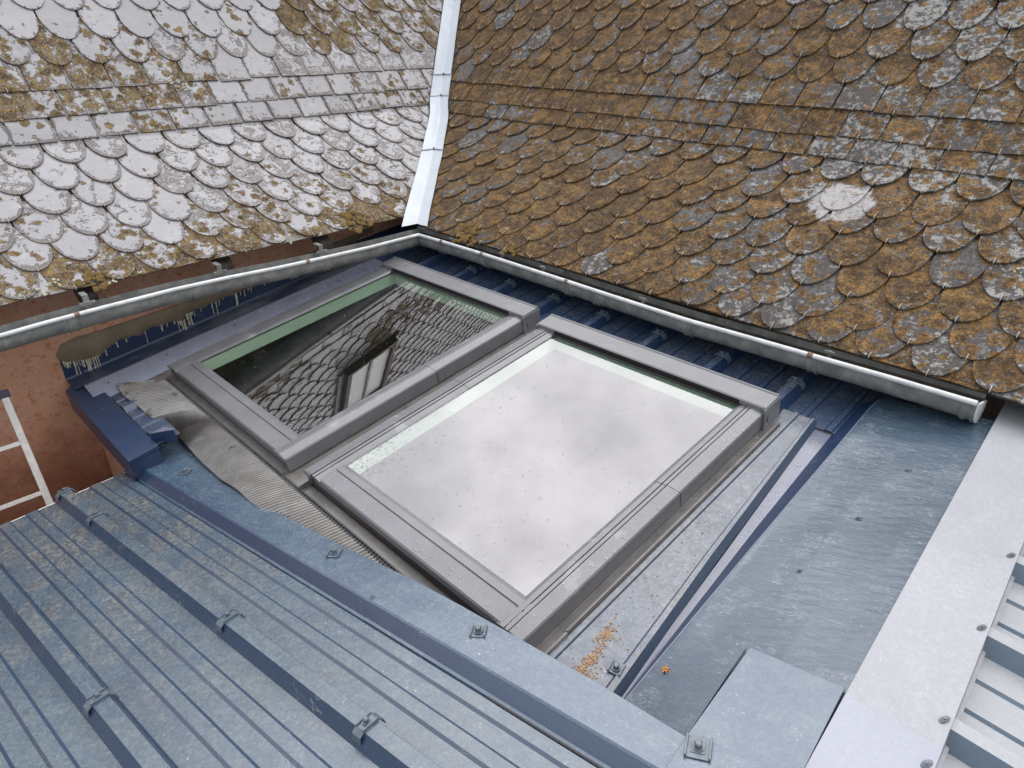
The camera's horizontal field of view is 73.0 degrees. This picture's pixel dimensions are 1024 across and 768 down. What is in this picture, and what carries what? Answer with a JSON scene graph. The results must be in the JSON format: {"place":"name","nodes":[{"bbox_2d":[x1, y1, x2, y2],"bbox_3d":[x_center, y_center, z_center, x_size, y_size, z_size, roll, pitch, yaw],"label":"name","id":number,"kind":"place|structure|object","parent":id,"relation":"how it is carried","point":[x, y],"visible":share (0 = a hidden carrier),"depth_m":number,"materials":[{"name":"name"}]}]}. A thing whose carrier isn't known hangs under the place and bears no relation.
{"place":"outdoors","nodes":[
{"label":"outdoors","id":0,"kind":"place"},
{"label":"ground","id":1,"kind":"structure","parent":0,"visible":0},
{"bbox_2d":[103,404,221,480],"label":"extension wall","id":2,"kind":"structure","parent":1,"relation":"on","point":[116,467],"depth_m":3.92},
{"bbox_2d":[0,389,53,510],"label":"ladder","id":3,"kind":"object","parent":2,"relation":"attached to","point":[5,395],"visible":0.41,"depth_m":3.41,"materials":[{"name":"metal"}]},
{"bbox_2d":[11,472,124,521],"bbox_3d":[-2.557,0.864,2.407,0.038,0.057,2.500,21,34,35],"label":"drip edge","id":4,"kind":"object","parent":2,"relation":"on","point":[53,503],"depth_m":3.00,"materials":[{"name":"metal"}]},
{"bbox_2d":[0,473,597,767],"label":"ribbed roof","id":5,"kind":"structure","parent":2,"relation":"on","point":[142,625],"depth_m":1.95,"materials":[{"name":"blue metal"}]},
{"bbox_2d":[66,372,178,480],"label":"eave trim","id":6,"kind":"structure","parent":5,"relation":"attached to","point":[123,437],"depth_m":3.24,"materials":[{"name":"blue metal"}]},
{"bbox_2d":[123,424,685,767],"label":"verge flashing","id":7,"kind":"object","parent":5,"relation":"attached to","point":[594,723],"visible":0.96,"depth_m":1.94,"materials":[{"name":"metal"}]},
{"bbox_2d":[0,217,403,524],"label":"rendered wall","id":8,"kind":"structure","parent":1,"relation":"on","point":[66,446],"depth_m":3.77,"materials":[{"name":"orange paint"}]},
{"bbox_2d":[0,0,443,305],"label":"slate roof","id":9,"kind":"structure","parent":8,"relation":"on","point":[140,137],"depth_m":4.21,"materials":[{"name":"stone"}]},
{"bbox_2d":[0,228,421,351],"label":"rain gutter","id":10,"kind":"object","parent":9,"relation":"attached to","point":[84,314],"visible":1,"depth_m":3.55,"materials":[{"name":"metal"}]},
{"bbox_2d":[56,224,408,396],"bbox_3d":[-1.439,-0.536,4.226,2.339,0.461,0.407,-25,36,-38],"label":"wall flashing","id":11,"kind":"object","parent":8,"relation":"attached to","point":[143,348],"depth_m":3.99,"materials":[{"name":"grey metal"}]},
{"bbox_2d":[409,224,1005,538],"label":"house wall","id":12,"kind":"structure","parent":1,"relation":"on","point":[992,408],"depth_m":2.67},
{"bbox_2d":[111,245,918,696],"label":"ribbed roof","id":13,"kind":"structure","parent":12,"relation":"attached to","point":[811,403],"depth_m":2.59,"materials":[{"name":"blue metal"}]},
{"bbox_2d":[115,370,457,603],"bbox_3d":[-0.921,0.390,2.880,0.510,0.146,2.764,-25,36,-38],"label":"lead apron","id":14,"kind":"object","parent":13,"relation":"attached to","point":[218,451],"visible":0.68,"depth_m":2.90,"materials":[{"name":"grey metal"}]},
{"bbox_2d":[167,256,540,549],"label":"roof window","id":15,"kind":"structure","parent":13,"relation":"attached to","point":[339,395],"depth_m":3.97,"materials":[{"name":"grey glass"}]},
{"bbox_2d":[224,295,680,565],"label":"rain drops","id":16,"kind":"object","parent":15,"relation":"on","point":[421,428],"visible":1,"depth_m":2.75,"materials":[{"name":"liquid"}]},
{"bbox_2d":[280,328,535,489],"bbox_3d":[-0.353,0.044,3.183,1.507,0.259,0.144,-25,36,-38],"label":"flashing channel","id":17,"kind":"object","parent":13,"relation":"attached to","point":[299,471],"visible":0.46,"depth_m":3.11,"materials":[{"name":"grey metal"}]},
{"bbox_2d":[303,314,780,646],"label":"roof window","id":18,"kind":"structure","parent":13,"relation":"attached to","point":[584,395],"depth_m":3.17,"materials":[{"name":"white glass"}]},
{"bbox_2d":[535,627,567,654],"bbox_3d":[0.071,0.774,1.996,0.208,0.057,0.064,-25,36,-38],"label":"flashing channel","id":19,"kind":"object","parent":13,"relation":"on","point":[552,641],"visible":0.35,"depth_m":2.02,"materials":[{"name":"grey metal"}]},
{"bbox_2d":[569,510,717,684],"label":"rust crumbs","id":20,"kind":"object","parent":13,"relation":"on","point":[607,634],"visible":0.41,"depth_m":1.99,"materials":[{"name":"orange metal"}]},
{"bbox_2d":[556,421,779,634],"bbox_3d":[0.590,0.436,2.395,1.249,0.217,0.060,-25,36,-38],"label":"flashing channel","id":21,"kind":"object","parent":13,"relation":"attached to","point":[584,609],"visible":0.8,"depth_m":2.32,"materials":[{"name":"grey metal"}]},
{"bbox_2d":[622,398,994,757],"bbox_3d":[0.923,0.544,2.118,0.550,0.395,1.884,23,35,37],"label":"side flashing","id":22,"kind":"object","parent":13,"relation":"attached to","point":[814,567],"visible":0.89,"depth_m":2.06,"materials":[{"name":"metal"}]},
{"bbox_2d":[660,665,669,673],"bbox_3d":[0.412,0.764,1.857,0.025,0.010,0.026,-25,36,-38],"label":"seed husk","id":23,"kind":"object","parent":22,"relation":"on","point":[665,668],"visible":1,"depth_m":1.85,"materials":[{"name":"orange plant"}]},
{"bbox_2d":[666,647,844,767],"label":"corner plate","id":24,"kind":"object","parent":22,"relation":"attached to","point":[761,710],"visible":1,"depth_m":1.54,"materials":[{"name":"grey metal"}]},
{"bbox_2d":[805,401,1023,767],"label":"ridge capping","id":25,"kind":"object","parent":22,"relation":"attached to","point":[903,703],"visible":0.98,"depth_m":1.72,"materials":[{"name":"white metal"}]},
{"bbox_2d":[942,555,1023,767],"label":"ribbed roof","id":26,"kind":"structure","parent":25,"relation":"attached to","point":[987,730],"depth_m":1.61,"materials":[{"name":"grey metal"}]},
{"bbox_2d":[418,0,1023,405],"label":"slate roof","id":27,"kind":"structure","parent":12,"relation":"on","point":[845,176],"depth_m":3.57,"materials":[{"name":"stone"}]},
{"bbox_2d":[402,0,460,229],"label":"valley flashing","id":28,"kind":"object","parent":27,"relation":"attached to","point":[417,210],"visible":1,"depth_m":5.26,"materials":[{"name":"white metal"}]},
{"bbox_2d":[418,229,987,422],"bbox_3d":[0.510,-0.435,3.509,0.140,0.133,3.298,-25,36,-38],"label":"rain gutter","id":29,"kind":"object","parent":27,"relation":"attached to","point":[962,403],"visible":0.99,"depth_m":3.05,"materials":[{"name":"metal"}]}
]}

